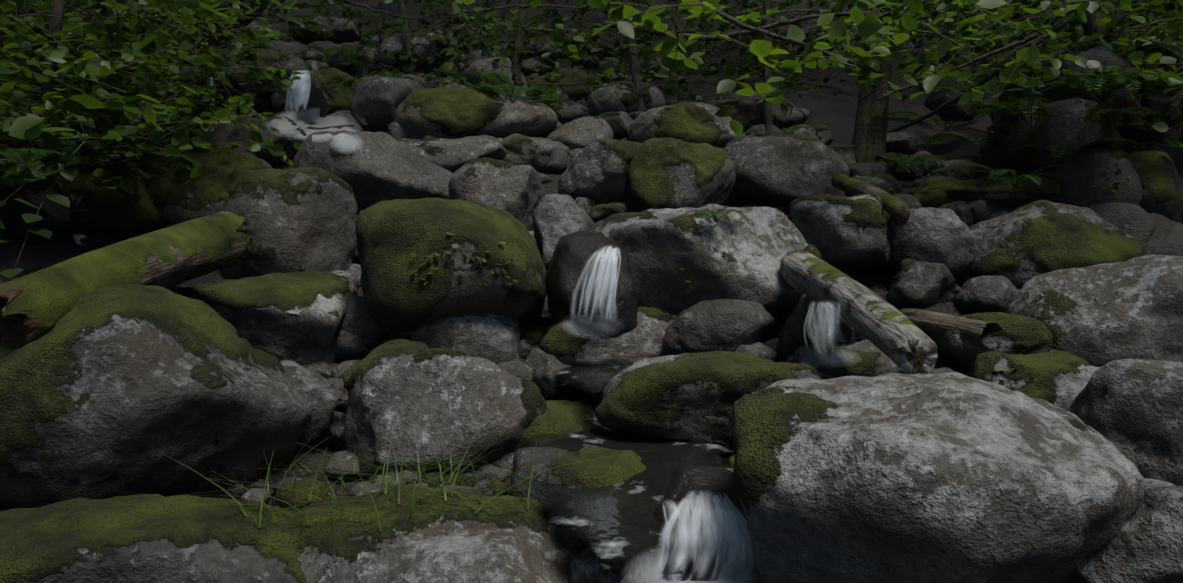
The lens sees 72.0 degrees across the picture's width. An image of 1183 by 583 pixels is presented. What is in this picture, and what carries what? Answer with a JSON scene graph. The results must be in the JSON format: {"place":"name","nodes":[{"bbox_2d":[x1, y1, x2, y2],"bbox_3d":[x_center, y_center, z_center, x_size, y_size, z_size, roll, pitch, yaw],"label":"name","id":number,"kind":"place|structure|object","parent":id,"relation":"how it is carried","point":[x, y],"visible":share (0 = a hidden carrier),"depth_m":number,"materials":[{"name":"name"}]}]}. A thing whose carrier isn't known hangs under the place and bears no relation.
{"place":"outdoors","nodes":[
{"label":"outdoors","id":0,"kind":"place"},
{"bbox_2d":[0,0,1180,503],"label":"ground","id":1,"kind":"structure","parent":0,"point":[834,114],"depth_m":9.60,"materials":[{"name":"soil"}]},
{"bbox_2d":[0,157,163,244],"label":"boulder","id":2,"kind":"object","parent":1,"relation":"on","point":[111,210],"visible":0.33,"depth_m":4.76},
{"bbox_2d":[84,231,139,250],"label":"boulder","id":3,"kind":"object","parent":1,"relation":"on","point":[99,241],"visible":0.1,"depth_m":4.91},
{"bbox_2d":[0,494,306,582],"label":"boulder","id":4,"kind":"object","parent":1,"relation":"on","point":[208,541],"visible":0.73,"depth_m":1.98,"materials":[{"name":"plant"}]},
{"bbox_2d":[0,283,313,510],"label":"boulder","id":5,"kind":"object","parent":1,"relation":"on","point":[115,390],"visible":0.88,"depth_m":2.37,"materials":[{"name":"stone"}]},
{"bbox_2d":[0,211,252,353],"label":"log","id":6,"kind":"object","parent":5,"relation":"on","point":[36,305],"visible":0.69,"depth_m":3.01,"materials":[{"name":"green wood"}]},
{"bbox_2d":[134,150,271,227],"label":"boulder","id":7,"kind":"object","parent":1,"relation":"on","point":[206,193],"visible":0.46,"depth_m":5.12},
{"bbox_2d":[188,115,306,168],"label":"boulder","id":8,"kind":"object","parent":1,"relation":"on","point":[222,133],"visible":0.29,"depth_m":6.00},
{"bbox_2d":[191,46,311,116],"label":"boulder","id":9,"kind":"object","parent":1,"relation":"on","point":[266,89],"visible":0.29,"depth_m":8.79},
{"bbox_2d":[240,488,270,502],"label":"rock","id":10,"kind":"object","parent":1,"relation":"on","point":[249,496],"visible":0.77,"depth_m":2.62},
{"bbox_2d":[223,21,291,48],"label":"boulder","id":11,"kind":"object","parent":1,"relation":"on","point":[283,32],"visible":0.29,"depth_m":11.92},
{"bbox_2d":[170,270,357,365],"bbox_3d":[-1.591,0.159,3.883,0.978,0.509,0.849,0,6,1],"label":"boulder","id":12,"kind":"object","parent":1,"relation":"on","point":[297,317],"visible":0.56,"depth_m":3.57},
{"bbox_2d":[218,167,357,279],"bbox_3d":[-1.661,-0.305,4.583,0.654,0.774,0.877,2,6,17],"label":"boulder","id":13,"kind":"object","parent":1,"relation":"on","point":[298,219],"visible":0.69,"depth_m":4.27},
{"bbox_2d":[264,44,327,63],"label":"boulder","id":14,"kind":"object","parent":1,"relation":"on","point":[298,49],"visible":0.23,"depth_m":11.12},
{"bbox_2d":[270,72,327,117],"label":"boulder","id":15,"kind":"object","parent":1,"relation":"on","point":[316,100],"visible":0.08,"depth_m":8.75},
{"bbox_2d":[285,70,311,111],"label":"waterfall","id":16,"kind":"structure","parent":15,"relation":"on","point":[300,92],"depth_m":8.54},
{"bbox_2d":[275,492,333,509],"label":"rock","id":17,"kind":"object","parent":1,"relation":"on","point":[330,495],"visible":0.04,"depth_m":2.59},
{"bbox_2d":[273,478,328,510],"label":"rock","id":18,"kind":"object","parent":17,"relation":"on","point":[287,495],"visible":0.65,"depth_m":2.54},
{"bbox_2d":[281,360,339,451],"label":"boulder","id":19,"kind":"object","parent":1,"relation":"on","point":[322,393],"visible":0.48,"depth_m":2.94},
{"bbox_2d":[267,108,368,141],"bbox_3d":[-2.339,-1.474,6.994,0.852,0.761,5.103,-2,6,-19],"label":"water foam","id":20,"kind":"object","parent":1,"relation":"on","point":[303,121],"visible":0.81,"depth_m":8.40,"materials":[{"name":"white liquid"}]},
{"bbox_2d":[303,361,338,378],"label":"rock","id":21,"kind":"object","parent":1,"relation":"on","point":[323,368],"visible":0.12,"depth_m":3.58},
{"bbox_2d":[288,13,362,44],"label":"boulder","id":22,"kind":"object","parent":1,"relation":"on","point":[348,33],"visible":0.6,"depth_m":12.50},
{"bbox_2d":[311,68,357,110],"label":"boulder","id":23,"kind":"object","parent":1,"relation":"on","point":[338,96],"visible":0.54,"depth_m":9.21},
{"bbox_2d":[327,378,348,411],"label":"rock","id":24,"kind":"object","parent":1,"relation":"on","point":[341,390],"visible":0.19,"depth_m":3.33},
{"bbox_2d":[324,450,358,480],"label":"rock","id":25,"kind":"object","parent":1,"relation":"on","point":[348,456],"visible":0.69,"depth_m":2.81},
{"bbox_2d":[332,328,369,361],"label":"rock","id":26,"kind":"object","parent":1,"relation":"on","point":[346,346],"visible":0.23,"depth_m":3.66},
{"bbox_2d":[328,44,379,78],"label":"boulder","id":27,"kind":"object","parent":1,"relation":"on","point":[338,58],"visible":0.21,"depth_m":10.62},
{"bbox_2d":[60,423,653,531],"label":"grass tufts","id":28,"kind":"object","parent":1,"relation":"on","point":[385,486],"visible":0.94,"depth_m":2.29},
{"bbox_2d":[339,295,389,351],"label":"boulder","id":29,"kind":"object","parent":1,"relation":"on","point":[357,320],"visible":0.38,"depth_m":3.67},
{"bbox_2d":[293,130,452,215],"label":"boulder","id":30,"kind":"object","parent":1,"relation":"on","point":[377,167],"visible":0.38,"depth_m":4.81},
{"bbox_2d":[349,76,423,132],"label":"boulder","id":31,"kind":"object","parent":1,"relation":"on","point":[375,101],"visible":0.46,"depth_m":6.94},
{"bbox_2d":[374,32,456,73],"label":"boulder","id":32,"kind":"object","parent":1,"relation":"on","point":[393,44],"visible":0.56,"depth_m":10.44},
{"bbox_2d":[288,484,577,582],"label":"boulder","id":33,"kind":"object","parent":1,"relation":"on","point":[487,542],"visible":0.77,"depth_m":2.10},
{"bbox_2d":[343,339,546,480],"bbox_3d":[-0.590,0.416,2.994,0.803,0.454,0.622,4,7,35],"label":"boulder","id":34,"kind":"object","parent":1,"relation":"on","point":[423,396],"visible":0.9,"depth_m":2.79,"materials":[{"name":"stone"}]},
{"bbox_2d":[355,198,546,333],"bbox_3d":[-0.654,-0.098,3.800,0.860,0.675,1.169,-2,6,-19],"label":"boulder","id":35,"kind":"object","parent":1,"relation":"on","point":[391,235],"visible":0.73,"depth_m":3.32,"materials":[{"name":"plant"}]},
{"bbox_2d":[397,134,506,172],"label":"boulder","id":36,"kind":"object","parent":1,"relation":"on","point":[452,155],"visible":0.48,"depth_m":5.97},
{"bbox_2d":[389,313,519,364],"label":"boulder","id":37,"kind":"object","parent":1,"relation":"on","point":[493,338],"visible":0.48,"depth_m":3.38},
{"bbox_2d":[444,472,490,489],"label":"rock","id":38,"kind":"object","parent":1,"relation":"on","point":[468,479],"visible":0.31,"depth_m":2.65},
{"bbox_2d":[393,87,557,139],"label":"boulder","id":39,"kind":"object","parent":1,"relation":"on","point":[447,113],"visible":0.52,"depth_m":6.88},
{"bbox_2d":[450,55,527,87],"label":"boulder","id":40,"kind":"object","parent":1,"relation":"on","point":[476,64],"visible":0.31,"depth_m":9.65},
{"bbox_2d":[471,463,511,481],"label":"rock","id":41,"kind":"object","parent":1,"relation":"on","point":[488,470],"visible":0.1,"depth_m":2.78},
{"bbox_2d":[448,157,544,231],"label":"boulder","id":42,"kind":"object","parent":1,"relation":"on","point":[517,192],"visible":0.5,"depth_m":4.60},
{"bbox_2d":[497,359,531,381],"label":"rock","id":43,"kind":"object","parent":1,"relation":"on","point":[519,368],"visible":0.15,"depth_m":3.37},
{"bbox_2d":[519,324,548,358],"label":"rock","id":44,"kind":"object","parent":1,"relation":"on","point":[532,336],"visible":0.23,"depth_m":3.64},
{"bbox_2d":[501,134,569,171],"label":"boulder","id":45,"kind":"object","parent":1,"relation":"on","point":[537,152],"visible":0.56,"depth_m":6.70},
{"bbox_2d":[525,347,583,400],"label":"boulder","id":46,"kind":"object","parent":1,"relation":"on","point":[546,379],"visible":0.44,"depth_m":3.37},
{"bbox_2d":[511,400,599,452],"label":"boulder","id":47,"kind":"object","parent":1,"relation":"on","point":[561,416],"visible":0.15,"depth_m":2.92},
{"bbox_2d":[545,150,569,173],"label":"rock","id":48,"kind":"object","parent":1,"relation":"on","point":[559,162],"visible":0.69,"depth_m":6.76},
{"bbox_2d":[523,68,592,103],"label":"boulder","id":49,"kind":"object","parent":1,"relation":"on","point":[574,93],"visible":0.35,"depth_m":9.38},
{"bbox_2d":[532,194,596,270],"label":"boulder","id":50,"kind":"object","parent":1,"relation":"on","point":[555,217],"visible":0.46,"depth_m":4.11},
{"bbox_2d":[552,100,589,124],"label":"rock","id":51,"kind":"object","parent":1,"relation":"on","point":[570,111],"visible":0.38,"depth_m":8.34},
{"bbox_2d":[507,447,646,553],"bbox_3d":[-0.038,0.660,2.519,0.516,0.345,0.492,4,7,33],"label":"boulder","id":52,"kind":"object","parent":1,"relation":"on","point":[611,469],"visible":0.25,"depth_m":2.38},
{"bbox_2d":[546,115,613,149],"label":"boulder","id":53,"kind":"object","parent":1,"relation":"on","point":[582,132],"visible":0.6,"depth_m":7.07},
{"bbox_2d":[36,0,1144,162],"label":"tree branches","id":54,"kind":"object","parent":1,"relation":"on","point":[870,132],"visible":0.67,"depth_m":6.08,"materials":[{"name":"brown plant"}]},
{"bbox_2d":[0,40,1182,221],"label":"ferns","id":55,"kind":"object","parent":1,"relation":"on","point":[38,154],"visible":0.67,"depth_m":5.01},
{"bbox_2d":[545,231,637,337],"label":"boulder","id":56,"kind":"object","parent":1,"relation":"on","point":[572,254],"visible":0.62,"depth_m":3.41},
{"bbox_2d":[570,245,620,321],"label":"waterfall","id":57,"kind":"object","parent":56,"relation":"on","point":[608,272],"visible":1,"depth_m":3.30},
{"bbox_2d":[0,0,1182,277],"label":"foliage","id":58,"kind":"object","parent":1,"relation":"on","point":[26,126],"depth_m":4.95,"materials":[{"name":"plant"}]},
{"bbox_2d":[555,365,631,395],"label":"pool","id":59,"kind":"structure","parent":1,"relation":"on","point":[597,378],"depth_m":3.24,"materials":[{"name":"liquid"}]},
{"bbox_2d":[558,139,641,204],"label":"boulder","id":60,"kind":"object","parent":1,"relation":"on","point":[597,172],"visible":0.65,"depth_m":4.99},
{"bbox_2d":[567,546,640,582],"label":"boulder","id":61,"kind":"object","parent":1,"relation":"on","point":[586,565],"visible":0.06,"depth_m":2.08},
{"bbox_2d":[588,203,621,223],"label":"rock","id":62,"kind":"object","parent":1,"relation":"on","point":[596,213],"visible":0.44,"depth_m":4.88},
{"bbox_2d":[539,306,676,365],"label":"boulder","id":63,"kind":"object","parent":1,"relation":"on","point":[641,340],"visible":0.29,"depth_m":3.43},
{"bbox_2d":[561,310,623,338],"bbox_3d":[-0.005,0.135,3.392,0.307,0.139,0.104,2,6,15],"label":"foam","id":64,"kind":"object","parent":63,"relation":"on","point":[590,324],"visible":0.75,"depth_m":3.38,"materials":[{"name":"white liquid"}]},
{"bbox_2d":[599,111,633,139],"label":"rock","id":65,"kind":"object","parent":1,"relation":"on","point":[619,122],"visible":0.52,"depth_m":7.19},
{"bbox_2d":[584,81,664,115],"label":"boulder","id":66,"kind":"object","parent":1,"relation":"on","point":[599,101],"visible":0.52,"depth_m":8.92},
{"bbox_2d":[520,417,759,582],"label":"pool","id":67,"kind":"structure","parent":1,"relation":"on","point":[618,521],"depth_m":2.25,"materials":[{"name":"liquid"}]},
{"bbox_2d":[625,541,760,582],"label":"foam","id":68,"kind":"object","parent":67,"relation":"on","point":[690,575],"visible":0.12,"depth_m":1.74,"materials":[{"name":"white liquid"}]},
{"bbox_2d":[653,490,754,580],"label":"water","id":69,"kind":"structure","parent":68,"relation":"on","point":[721,513],"depth_m":1.77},
{"bbox_2d":[625,138,734,211],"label":"boulder","id":70,"kind":"object","parent":1,"relation":"on","point":[670,173],"visible":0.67,"depth_m":4.83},
{"bbox_2d":[627,101,744,147],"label":"boulder","id":71,"kind":"object","parent":1,"relation":"on","point":[692,122],"visible":0.56,"depth_m":6.58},
{"bbox_2d":[620,550,761,582],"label":"water","id":72,"kind":"structure","parent":1,"relation":"on","point":[635,578],"depth_m":1.78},
{"bbox_2d":[639,464,751,563],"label":"boulder","id":73,"kind":"object","parent":1,"relation":"on","point":[686,479],"visible":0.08,"depth_m":2.06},
{"bbox_2d":[590,204,821,317],"bbox_3d":[0.504,-0.116,3.860,1.148,0.597,0.818,0,6,1],"label":"boulder","id":74,"kind":"object","parent":1,"relation":"on","point":[732,255],"visible":0.58,"depth_m":3.56,"materials":[{"name":"stone"}]},
{"bbox_2d":[594,351,832,455],"bbox_3d":[0.485,0.404,2.961,0.950,0.367,0.586,0,6,1],"label":"boulder","id":75,"kind":"object","parent":1,"relation":"on","point":[691,397],"visible":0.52,"depth_m":2.71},
{"bbox_2d":[661,299,773,355],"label":"boulder","id":76,"kind":"object","parent":1,"relation":"on","point":[706,325],"visible":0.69,"depth_m":3.35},
{"bbox_2d":[707,98,789,132],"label":"boulder","id":77,"kind":"object","parent":1,"relation":"on","point":[747,114],"visible":0.44,"depth_m":7.34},
{"bbox_2d":[733,342,776,360],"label":"boulder","id":78,"kind":"object","parent":1,"relation":"on","point":[761,350],"visible":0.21,"depth_m":3.35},
{"bbox_2d":[723,134,849,206],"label":"boulder","id":79,"kind":"object","parent":1,"relation":"on","point":[785,170],"visible":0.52,"depth_m":5.37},
{"bbox_2d":[783,107,809,127],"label":"rock","id":80,"kind":"object","parent":1,"relation":"on","point":[797,117],"visible":0.33,"depth_m":7.58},
{"bbox_2d":[782,124,832,145],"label":"rock","id":81,"kind":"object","parent":1,"relation":"on","point":[822,134],"depth_m":6.41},
{"bbox_2d":[778,295,866,358],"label":"boulder","id":82,"kind":"object","parent":1,"relation":"on","point":[792,340],"visible":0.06,"depth_m":3.25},
{"bbox_2d":[788,193,890,273],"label":"boulder","id":83,"kind":"object","parent":1,"relation":"on","point":[845,235],"visible":0.77,"depth_m":4.33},
{"bbox_2d":[831,145,856,166],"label":"rock","id":84,"kind":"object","parent":1,"relation":"on","point":[845,153],"depth_m":6.13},
{"bbox_2d":[786,339,934,377],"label":"boulder","id":85,"kind":"object","parent":1,"relation":"on","point":[872,359],"visible":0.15,"depth_m":3.00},
{"bbox_2d":[849,161,887,177],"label":"rock","id":86,"kind":"object","parent":1,"relation":"on","point":[868,169],"visible":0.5,"depth_m":5.90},
{"bbox_2d":[844,173,902,196],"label":"boulder","id":87,"kind":"object","parent":1,"relation":"on","point":[888,183],"visible":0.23,"depth_m":5.37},
{"bbox_2d":[892,160,923,180],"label":"rock","id":88,"kind":"object","parent":1,"relation":"on","point":[901,172],"visible":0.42,"depth_m":5.97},
{"bbox_2d":[885,258,960,307],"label":"boulder","id":89,"kind":"object","parent":1,"relation":"on","point":[920,284],"visible":0.94,"depth_m":4.16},
{"bbox_2d":[885,207,978,278],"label":"boulder","id":90,"kind":"object","parent":1,"relation":"on","point":[945,236],"visible":0.75,"depth_m":4.34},
{"bbox_2d":[831,174,910,221],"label":"log","id":91,"kind":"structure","parent":90,"relation":"on","point":[896,208],"depth_m":4.78,"materials":[{"name":"green wood"}]},
{"bbox_2d":[909,176,960,207],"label":"rock","id":92,"kind":"object","parent":1,"relation":"on","point":[928,196],"visible":0.5,"depth_m":5.12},
{"bbox_2d":[729,371,1143,582],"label":"boulder","id":93,"kind":"object","parent":1,"relation":"on","point":[918,477],"visible":0.98,"depth_m":1.52,"materials":[{"name":"stone"}]},
{"bbox_2d":[779,250,937,374],"bbox_3d":[0.863,0.032,2.778,0.176,0.153,1.645,0,10,3],"label":"log","id":94,"kind":"object","parent":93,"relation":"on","point":[902,342],"visible":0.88,"depth_m":2.45,"materials":[{"name":"grey wood"}]},
{"bbox_2d":[803,301,855,355],"bbox_3d":[0.769,0.116,2.646,0.192,0.191,0.090,0,6,1],"label":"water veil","id":95,"kind":"object","parent":94,"relation":"attached to","point":[830,326],"visible":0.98,"depth_m":2.63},
{"bbox_2d":[912,164,976,187],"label":"boulder","id":96,"kind":"object","parent":1,"relation":"on","point":[959,173],"visible":0.38,"depth_m":5.38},
{"bbox_2d":[899,308,1002,348],"bbox_3d":[1.525,0.160,3.510,0.135,0.133,0.597,-2,4,-14],"label":"log","id":97,"kind":"object","parent":1,"relation":"on","point":[931,325],"visible":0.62,"depth_m":3.46,"materials":[{"name":"grey wood"}]},
{"bbox_2d":[924,89,977,121],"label":"rock","id":98,"kind":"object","parent":1,"relation":"on","point":[935,99],"depth_m":6.99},
{"bbox_2d":[938,201,974,225],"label":"rock","id":99,"kind":"object","parent":1,"relation":"on","point":[961,210],"visible":0.23,"depth_m":4.92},
{"bbox_2d":[965,199,999,223],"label":"rock","id":100,"kind":"object","parent":1,"relation":"on","point":[981,210],"visible":0.33,"depth_m":4.96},
{"bbox_2d":[954,275,1015,313],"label":"boulder","id":101,"kind":"object","parent":1,"relation":"on","point":[984,294],"visible":0.77,"depth_m":4.11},
{"bbox_2d":[923,177,1059,210],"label":"boulder","id":102,"kind":"object","parent":1,"relation":"on","point":[1001,191],"visible":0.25,"depth_m":4.95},
{"bbox_2d":[980,137,1003,169],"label":"rock","id":103,"kind":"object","parent":1,"relation":"on","point":[988,159],"depth_m":6.12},
{"bbox_2d":[936,312,1052,372],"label":"boulder","id":104,"kind":"object","parent":1,"relation":"on","point":[1021,334],"visible":0.67,"depth_m":3.28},
{"bbox_2d":[965,348,1099,409],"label":"boulder","id":105,"kind":"object","parent":1,"relation":"on","point":[1059,379],"visible":0.21,"depth_m":3.07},
{"bbox_2d":[410,161,1130,371],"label":"plants","id":106,"kind":"object","parent":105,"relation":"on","point":[516,281],"visible":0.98,"depth_m":3.26,"materials":[{"name":"green plant"}]},
{"bbox_2d":[956,200,1145,288],"bbox_3d":[2.427,-0.257,4.514,0.963,0.503,0.875,0,6,1],"label":"boulder","id":107,"kind":"object","parent":1,"relation":"on","point":[1019,247],"visible":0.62,"depth_m":4.25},
{"bbox_2d":[993,97,1123,177],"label":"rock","id":108,"kind":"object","parent":1,"relation":"on","point":[1064,124],"depth_m":5.03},
{"bbox_2d":[995,39,1137,141],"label":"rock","id":109,"kind":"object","parent":108,"relation":"on","point":[1101,54],"depth_m":5.10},
{"bbox_2d":[1013,146,1142,205],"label":"rock","id":110,"kind":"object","parent":1,"relation":"on","point":[1077,188],"depth_m":4.71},
{"bbox_2d":[1007,254,1182,366],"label":"boulder","id":111,"kind":"object","parent":1,"relation":"on","point":[1099,315],"visible":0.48,"depth_m":3.26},
{"bbox_2d":[1078,202,1156,248],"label":"rock","id":112,"kind":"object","parent":1,"relation":"on","point":[1136,222],"depth_m":4.50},
{"bbox_2d":[1066,359,1182,485],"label":"boulder","id":113,"kind":"object","parent":1,"relation":"on","point":[1132,409],"visible":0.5,"depth_m":2.15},
{"bbox_2d":[1069,478,1182,582],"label":"boulder","id":114,"kind":"object","parent":1,"relation":"on","point":[1144,544],"visible":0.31,"depth_m":1.51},
{"bbox_2d":[1128,150,1182,223],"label":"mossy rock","id":115,"kind":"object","parent":1,"relation":"on","point":[1159,172],"depth_m":4.69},
{"bbox_2d":[1122,112,1182,157],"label":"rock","id":116,"kind":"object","parent":115,"relation":"on","point":[1151,138],"depth_m":5.07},
{"bbox_2d":[1134,51,1182,113],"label":"cliff block","id":117,"kind":"structure","parent":116,"relation":"on","point":[1158,105],"depth_m":5.14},
{"bbox_2d":[1145,213,1182,255],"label":"rock","id":118,"kind":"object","parent":1,"relation":"on","point":[1166,237],"depth_m":4.42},
{"bbox_2d":[661,500,702,570],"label":"water","id":119,"kind":"structure","parent":0,"point":[678,533],"depth_m":1.80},
{"bbox_2d":[446,0,1099,136],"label":"tree branch leaves","id":120,"kind":"object","parent":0,"point":[868,26],"visible":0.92,"depth_m":3.85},
{"bbox_2d":[886,132,918,158],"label":"rock","id":121,"kind":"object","parent":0,"point":[904,143],"depth_m":6.40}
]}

